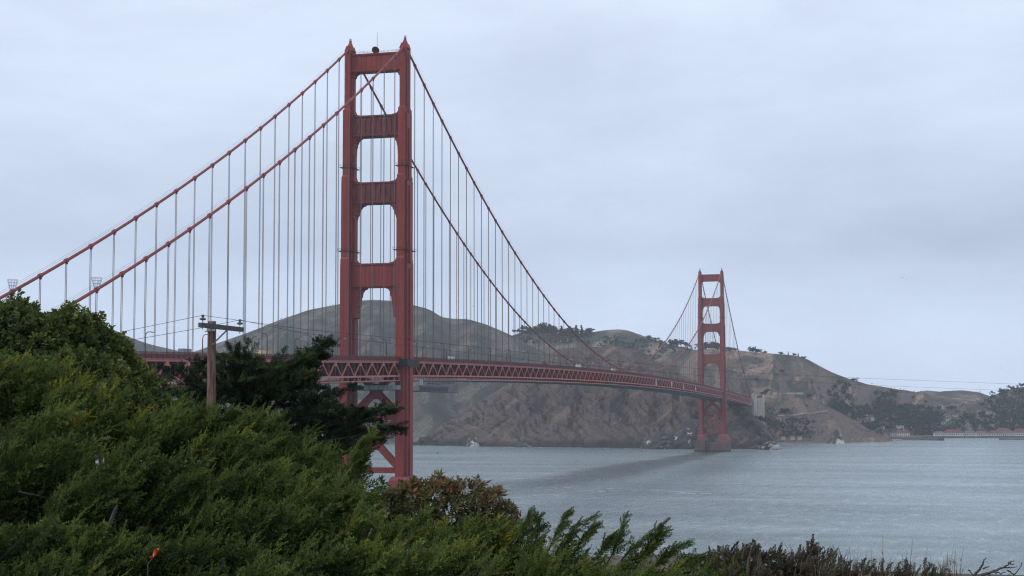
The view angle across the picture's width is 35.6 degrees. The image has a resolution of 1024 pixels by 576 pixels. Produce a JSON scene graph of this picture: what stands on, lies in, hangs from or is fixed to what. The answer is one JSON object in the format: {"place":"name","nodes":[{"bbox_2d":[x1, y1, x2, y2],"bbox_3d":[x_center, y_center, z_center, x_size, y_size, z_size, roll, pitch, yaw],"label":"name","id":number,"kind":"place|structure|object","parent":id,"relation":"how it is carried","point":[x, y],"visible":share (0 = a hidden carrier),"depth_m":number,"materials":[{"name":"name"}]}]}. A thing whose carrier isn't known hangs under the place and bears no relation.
{"place":"outdoors","nodes":[
{"label":"outdoors","id":0,"kind":"place"},
{"bbox_2d":[8,324,177,390],"bbox_3d":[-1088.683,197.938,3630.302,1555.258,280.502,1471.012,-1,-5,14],"label":"hill","id":1,"kind":"structure","parent":0,"point":[139,345],"depth_m":3572.37,"materials":[{"name":"green plant"}]},
{"bbox_2d":[151,300,548,443],"bbox_3d":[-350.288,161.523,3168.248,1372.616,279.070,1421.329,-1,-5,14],"label":"hill","id":2,"kind":"structure","parent":0,"point":[434,412],"depth_m":2892.13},
{"bbox_2d":[192,301,697,442],"bbox_3d":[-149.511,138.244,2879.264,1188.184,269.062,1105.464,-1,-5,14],"label":"scrub","id":3,"kind":"object","parent":2,"relation":"on","point":[469,348],"visible":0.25,"depth_m":2798.70,"materials":[{"name":"green plant"}]},
{"bbox_2d":[0,0,1023,395],"label":"sky","id":4,"kind":"structure","parent":0,"point":[821,155],"materials":[{"name":"grey"}]},
{"bbox_2d":[93,438,1023,574],"bbox_3d":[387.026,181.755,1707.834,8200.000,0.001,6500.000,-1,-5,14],"label":"water","id":5,"kind":"structure","parent":0,"point":[960,494],"depth_m":991.23,"materials":[{"name":"grey liquid"}]},
{"bbox_2d":[0,35,751,521],"bbox_3d":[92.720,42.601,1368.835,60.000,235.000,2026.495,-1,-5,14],"label":"suspension bridge","id":6,"kind":"structure","parent":5,"relation":"in","point":[358,279],"depth_m":748.96,"materials":[{"name":"paint"}]},
{"bbox_2d":[178,348,191,353],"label":"van","id":7,"kind":"object","parent":6,"relation":"on","point":[183,350],"visible":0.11,"depth_m":534.72,"materials":[{"name":"grey metal"}]},
{"bbox_2d":[258,333,267,356],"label":"street lamp","id":8,"kind":"object","parent":6,"relation":"on","point":[267,344],"visible":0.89,"depth_m":588.22,"materials":[{"name":"metal"}]},
{"bbox_2d":[353,359,457,392],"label":"work platform","id":9,"kind":"structure","parent":6,"relation":"hanging from","point":[411,363],"depth_m":740.02,"materials":[{"name":"metal"}]},
{"bbox_2d":[466,435,479,446],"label":"sea rock","id":10,"kind":"object","parent":5,"relation":"in","point":[472,441],"visible":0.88,"depth_m":2284.74,"materials":[{"name":"grey stone"}]},
{"bbox_2d":[516,439,533,446],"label":"sea rock","id":11,"kind":"object","parent":5,"relation":"in","point":[524,443],"visible":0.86,"depth_m":2233.44,"materials":[{"name":"grey stone"}]},
{"bbox_2d":[478,446,638,448],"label":"foam","id":12,"kind":"object","parent":5,"relation":"on","point":[559,447],"visible":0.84,"depth_m":2211.31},
{"bbox_2d":[639,430,677,448],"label":"sea rock","id":13,"kind":"object","parent":5,"relation":"in","point":[662,439],"visible":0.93,"depth_m":2123.76,"materials":[{"name":"grey stone"}]},
{"bbox_2d":[674,419,712,448],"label":"sea rock","id":14,"kind":"object","parent":5,"relation":"in","point":[686,433],"visible":0.7,"depth_m":2120.01,"materials":[{"name":"grey stone"}]},
{"bbox_2d":[540,484,907,510],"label":"foam","id":15,"kind":"object","parent":5,"relation":"on","point":[690,493],"visible":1,"depth_m":1036.34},
{"bbox_2d":[749,444,760,449],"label":"sea rock","id":16,"kind":"object","parent":5,"relation":"in","point":[755,446],"visible":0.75,"depth_m":2082.29,"materials":[{"name":"grey stone"}]},
{"bbox_2d":[759,441,781,449],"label":"sea rock","id":17,"kind":"object","parent":5,"relation":"in","point":[771,445],"visible":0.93,"depth_m":2065.07,"materials":[{"name":"grey stone"}]},
{"bbox_2d":[827,429,844,443],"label":"sea rock","id":18,"kind":"object","parent":5,"relation":"in","point":[835,437],"visible":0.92,"depth_m":2434.65,"materials":[{"name":"grey stone"}]},
{"bbox_2d":[888,437,943,440],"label":"breakwater","id":19,"kind":"object","parent":5,"relation":"in","point":[915,438],"visible":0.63,"depth_m":2697.13,"materials":[{"name":"stone"}]},
{"bbox_2d":[923,436,1023,437],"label":"breakwater","id":20,"kind":"object","parent":5,"relation":"in","point":[974,437],"visible":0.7,"depth_m":2890.26,"materials":[{"name":"stone"}]},
{"bbox_2d":[999,438,1023,439],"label":"breakwater","id":21,"kind":"object","parent":5,"relation":"in","point":[1011,438],"visible":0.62,"depth_m":2693.41,"materials":[{"name":"stone"}]},
{"bbox_2d":[114,522,1023,575],"bbox_3d":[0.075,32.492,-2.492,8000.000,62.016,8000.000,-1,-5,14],"label":"ground","id":22,"kind":"structure","parent":0,"point":[617,561],"depth_m":19.84,"materials":[{"name":"soil"}]},
{"bbox_2d":[0,346,171,563],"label":"feathery shrub","id":23,"kind":"object","parent":22,"relation":"on","point":[47,405],"visible":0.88,"depth_m":17.55,"materials":[{"name":"green plant"}]},
{"bbox_2d":[0,288,177,542],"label":"round leaved shrub","id":24,"kind":"object","parent":22,"relation":"on","point":[93,342],"visible":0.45,"depth_m":24.47,"materials":[{"name":"green plant"}]},
{"bbox_2d":[0,508,197,575],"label":"feathery shrub","id":25,"kind":"object","parent":22,"relation":"on","point":[51,550],"visible":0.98,"depth_m":12.29,"materials":[{"name":"green plant"}]},
{"bbox_2d":[33,566,179,575],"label":"broad leaved plant","id":26,"kind":"object","parent":22,"relation":"on","point":[62,573],"visible":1,"depth_m":11.13,"materials":[{"name":"green plant"}]},
{"bbox_2d":[0,422,217,570],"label":"feathery shrub","id":27,"kind":"object","parent":22,"relation":"on","point":[65,480],"visible":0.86,"depth_m":14.25,"materials":[{"name":"green plant"}]},
{"bbox_2d":[108,505,117,530],"bbox_3d":[-3.437,2.301,13.002,0.461,1.068,0.039,-1,-4,10],"label":"wooden stake","id":28,"kind":"object","parent":22,"relation":"on","point":[113,514],"visible":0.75,"depth_m":12.99,"materials":[{"name":"grey wood"}]},
{"bbox_2d":[147,548,159,575],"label":"marker tape","id":29,"kind":"object","parent":22,"relation":"on","point":[156,550],"visible":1,"depth_m":11.30,"materials":[{"name":"orange plastic"}]},
{"bbox_2d":[198,315,243,482],"bbox_3d":[-6.346,2.915,33.802,0.524,4.618,1.743,-2,-5,20],"label":"utility pole","id":30,"kind":"object","parent":22,"relation":"on","point":[211,326],"visible":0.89,"depth_m":33.90,"materials":[{"name":"brown wood"}]},
{"bbox_2d":[122,315,1002,383],"bbox_3d":[10.730,3.396,68.034,8.746,0.764,81.752,-3,-5,32],"label":"power line","id":31,"kind":"object","parent":30,"relation":"attached to","point":[496,349],"visible":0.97,"depth_m":52.43,"materials":[{"name":"metal"}]},
{"bbox_2d":[129,320,1008,390],"bbox_3d":[10.607,3.698,68.024,8.605,1.006,81.951,-3,-5,33],"label":"power line","id":32,"kind":"object","parent":30,"relation":"attached to","point":[498,356],"visible":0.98,"depth_m":52.43,"materials":[{"name":"metal"}]},
{"bbox_2d":[143,391,378,562],"bbox_3d":[-3.559,2.442,20.556,3.878,2.304,2.078,-3,-5,32],"label":"feathery shrub","id":33,"kind":"object","parent":22,"relation":"on","point":[232,437],"visible":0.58,"depth_m":20.64,"materials":[{"name":"green plant"}]},
{"bbox_2d":[163,518,380,575],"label":"feathery shrub","id":34,"kind":"object","parent":22,"relation":"on","point":[226,560],"visible":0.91,"depth_m":12.45,"materials":[{"name":"green plant"}]},
{"bbox_2d":[160,452,392,565],"bbox_3d":[-2.252,2.233,14.688,2.122,1.423,1.772,0,-4,3],"label":"feathery shrub","id":35,"kind":"object","parent":22,"relation":"on","point":[273,504],"visible":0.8,"depth_m":14.25,"materials":[{"name":"green plant"}]},
{"bbox_2d":[156,332,409,458],"bbox_3d":[-6.688,3.795,44.974,7.654,5.065,5.481,-1,-5,14],"label":"cypress tree","id":36,"kind":"object","parent":22,"relation":"on","point":[245,379],"visible":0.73,"depth_m":44.33,"materials":[{"name":"green plant"}]},
{"bbox_2d":[329,494,547,575],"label":"feathery shrub","id":37,"kind":"object","parent":22,"relation":"on","point":[476,537],"visible":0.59,"depth_m":13.91,"materials":[{"name":"green plant"}]},
{"bbox_2d":[371,468,525,574],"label":"red tinged bush","id":38,"kind":"object","parent":22,"relation":"on","point":[451,490],"visible":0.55,"depth_m":15.64,"materials":[{"name":"green plant"}]},
{"bbox_2d":[334,532,586,575],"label":"feathery shrub","id":39,"kind":"object","parent":22,"relation":"on","point":[387,563],"visible":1,"depth_m":12.42,"materials":[{"name":"green plant"}]},
{"bbox_2d":[344,421,745,575],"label":"feathery shrub","id":40,"kind":"object","parent":22,"relation":"on","point":[593,566],"visible":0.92,"depth_m":13.58,"materials":[{"name":"green plant"}]},
{"bbox_2d":[704,538,821,575],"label":"dry scrub","id":41,"kind":"object","parent":22,"relation":"on","point":[784,565],"visible":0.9,"depth_m":13.11,"materials":[{"name":"brown plant"}]},
{"bbox_2d":[785,534,850,575],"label":"twiggy bush","id":42,"kind":"object","parent":22,"relation":"on","point":[811,549],"visible":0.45,"depth_m":13.35,"materials":[{"name":"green plant"}]},
{"bbox_2d":[732,536,964,575],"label":"dry grass","id":43,"kind":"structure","parent":22,"relation":"on","point":[947,572],"depth_m":12.88,"materials":[{"name":"brown plant"}]},
{"bbox_2d":[804,552,950,575],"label":"dry scrub","id":44,"kind":"object","parent":22,"relation":"on","point":[868,569],"visible":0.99,"depth_m":12.78,"materials":[{"name":"brown plant"}]},
{"bbox_2d":[968,557,1021,575],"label":"dead branch","id":45,"kind":"object","parent":22,"relation":"on","point":[987,573],"visible":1,"depth_m":11.49,"materials":[{"name":"grey wood"}]},
{"bbox_2d":[413,347,776,448],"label":"headland","id":46,"kind":"structure","parent":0,"point":[605,417],"depth_m":2276.41,"materials":[{"name":"stone"}]},
{"bbox_2d":[738,393,754,415],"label":"concrete pylon","id":47,"kind":"object","parent":46,"relation":"on","point":[750,408],"visible":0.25,"depth_m":2311.45,"materials":[{"name":"grey concrete"}]},
{"bbox_2d":[512,329,693,359],"bbox_3d":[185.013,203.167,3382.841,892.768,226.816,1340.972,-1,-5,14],"label":"hill","id":48,"kind":"structure","parent":0,"point":[593,337],"depth_m":3284.73,"materials":[{"name":"green soil"}]},
{"bbox_2d":[539,322,551,331],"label":"round tree","id":49,"kind":"object","parent":48,"relation":"on","point":[541,325],"visible":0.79,"depth_m":3334.48,"materials":[{"name":"green plant"}]},
{"bbox_2d":[541,325,555,333],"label":"round tree","id":50,"kind":"object","parent":48,"relation":"on","point":[548,328],"visible":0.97,"depth_m":3331.13,"materials":[{"name":"green plant"}]},
{"bbox_2d":[548,327,558,333],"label":"round tree","id":51,"kind":"object","parent":48,"relation":"on","point":[555,330],"visible":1,"depth_m":3330.63,"materials":[{"name":"green plant"}]},
{"bbox_2d":[562,326,572,333],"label":"round tree","id":52,"kind":"object","parent":48,"relation":"on","point":[565,331],"visible":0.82,"depth_m":3334.49,"materials":[{"name":"green plant"}]},
{"bbox_2d":[567,327,579,334],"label":"round tree","id":53,"kind":"object","parent":48,"relation":"on","point":[574,330],"visible":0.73,"depth_m":3333.96,"materials":[{"name":"green plant"}]},
{"bbox_2d":[583,328,594,333],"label":"round tree","id":54,"kind":"object","parent":48,"relation":"on","point":[588,330],"visible":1,"depth_m":3330.02,"materials":[{"name":"green plant"}]},
{"bbox_2d":[516,328,695,359],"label":"wood","id":55,"kind":"object","parent":48,"relation":"on","point":[604,341],"visible":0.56,"depth_m":3280.41,"materials":[{"name":"green plant"}]},
{"bbox_2d":[674,340,684,345],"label":"round tree","id":56,"kind":"object","parent":48,"relation":"on","point":[679,342],"visible":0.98,"depth_m":3265.46,"materials":[{"name":"green plant"}]},
{"bbox_2d":[778,409,828,415],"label":"road","id":57,"kind":"structure","parent":0,"point":[804,413],"depth_m":2508.16,"materials":[{"name":"grey asphalt"}]},
{"bbox_2d":[747,394,891,442],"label":"headland","id":58,"kind":"structure","parent":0,"point":[832,420],"depth_m":2521.75,"materials":[{"name":"brown soil"}]},
{"bbox_2d":[755,394,764,424],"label":"concrete pier","id":59,"kind":"structure","parent":58,"relation":"on","point":[760,404],"depth_m":2455.57,"materials":[{"name":"paint"}]},
{"bbox_2d":[761,417,770,421],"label":"round tree","id":60,"kind":"object","parent":58,"relation":"on","point":[764,419],"visible":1,"depth_m":2440.13,"materials":[{"name":"green plant"}]},
{"bbox_2d":[779,407,789,413],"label":"round tree","id":61,"kind":"object","parent":58,"relation":"on","point":[785,410],"visible":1,"depth_m":2502.41,"materials":[{"name":"green plant"}]},
{"bbox_2d":[765,403,816,437],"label":"thicket","id":62,"kind":"object","parent":58,"relation":"on","point":[773,424],"visible":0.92,"depth_m":2481.10,"materials":[{"name":"green plant"}]},
{"bbox_2d":[655,349,1022,435],"bbox_3d":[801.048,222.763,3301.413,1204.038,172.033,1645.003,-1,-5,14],"label":"hill","id":63,"kind":"structure","parent":0,"point":[819,386],"depth_m":2952.59,"materials":[{"name":"brown soil"}]},
{"bbox_2d":[694,342,711,348],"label":"round tree","id":64,"kind":"object","parent":63,"relation":"on","point":[706,344],"visible":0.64,"depth_m":3004.60,"materials":[{"name":"green plant"}]},
{"bbox_2d":[709,341,719,348],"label":"round tree","id":65,"kind":"object","parent":63,"relation":"on","point":[712,346],"visible":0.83,"depth_m":3007.24,"materials":[{"name":"green plant"}]},
{"bbox_2d":[747,346,755,351],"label":"round tree","id":66,"kind":"object","parent":63,"relation":"on","point":[752,349],"visible":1,"depth_m":2982.84,"materials":[{"name":"green plant"}]},
{"bbox_2d":[694,351,988,434],"bbox_3d":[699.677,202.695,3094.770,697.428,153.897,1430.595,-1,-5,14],"label":"scrub","id":67,"kind":"object","parent":63,"relation":"on","point":[812,399],"visible":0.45,"depth_m":2902.23,"materials":[{"name":"green plant"}]},
{"bbox_2d":[826,379,1023,434],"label":"wood","id":68,"kind":"object","parent":63,"relation":"on","point":[927,419],"visible":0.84,"depth_m":3025.59,"materials":[{"name":"green plant"}]},
{"bbox_2d":[977,383,1023,419],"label":"wood","id":69,"kind":"object","parent":63,"relation":"on","point":[1003,392],"visible":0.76,"depth_m":3209.14,"materials":[{"name":"green plant"}]},
{"bbox_2d":[777,439,901,443],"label":"beach","id":70,"kind":"structure","parent":0,"point":[823,442],"depth_m":2458.16,"materials":[{"name":"beige sand"}]},
{"bbox_2d":[885,435,963,437],"bbox_3d":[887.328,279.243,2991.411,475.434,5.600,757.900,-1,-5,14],"label":"shore","id":71,"kind":"structure","parent":0,"point":[922,436],"depth_m":2897.24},
{"bbox_2d":[895,430,909,435],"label":"barracks","id":72,"kind":"structure","parent":71,"relation":"on","point":[902,433],"depth_m":2930.45,"materials":[{"name":"paint"}]},
{"bbox_2d":[933,431,944,435],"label":"barracks","id":73,"kind":"structure","parent":71,"relation":"on","point":[938,433],"depth_m":2945.36,"materials":[{"name":"white paint"}]},
{"bbox_2d":[944,429,963,435],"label":"barracks","id":74,"kind":"structure","parent":71,"relation":"on","point":[953,432],"depth_m":2945.59,"materials":[{"name":"white paint"}]},
{"bbox_2d":[964,430,975,435],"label":"barracks","id":75,"kind":"structure","parent":71,"relation":"on","point":[969,432],"depth_m":2950.71,"materials":[{"name":"white paint"}]},
{"bbox_2d":[975,431,988,435],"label":"barracks","id":76,"kind":"structure","parent":71,"relation":"on","point":[981,433],"depth_m":2945.59,"materials":[{"name":"white paint"}]},
{"bbox_2d":[988,430,1001,435],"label":"barracks","id":77,"kind":"structure","parent":71,"relation":"on","point":[995,433],"depth_m":2945.57,"materials":[{"name":"white paint"}]},
{"bbox_2d":[997,428,1011,431],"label":"barracks","id":78,"kind":"structure","parent":71,"relation":"on","point":[1003,429],"depth_m":2993.85,"materials":[{"name":"red tile"}]},
{"bbox_2d":[1001,431,1013,435],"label":"barracks","id":79,"kind":"structure","parent":71,"relation":"on","point":[1007,433],"depth_m":2942.46,"materials":[{"name":"white paint"}]},
{"bbox_2d":[1013,428,1023,435],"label":"barracks","id":80,"kind":"structure","parent":71,"relation":"on","point":[1018,431],"depth_m":2943.06,"materials":[{"name":"white paint"}]},
{"bbox_2d":[919,391,937,393],"bbox_3d":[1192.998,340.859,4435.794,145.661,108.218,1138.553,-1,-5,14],"label":"hill","id":81,"kind":"structure","parent":0,"point":[927,392],"depth_m":4289.97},
{"bbox_2d":[930,390,989,401],"bbox_3d":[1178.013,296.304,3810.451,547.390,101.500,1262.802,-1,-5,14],"label":"hill","id":82,"kind":"structure","parent":0,"point":[964,395],"depth_m":3660.49,"materials":[{"name":"green soil"}]},
{"bbox_2d":[985,387,1023,412],"bbox_3d":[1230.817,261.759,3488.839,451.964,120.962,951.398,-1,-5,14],"label":"hill","id":83,"kind":"structure","parent":0,"point":[1009,394],"depth_m":3216.40,"materials":[{"name":"green plant"}]}
]}

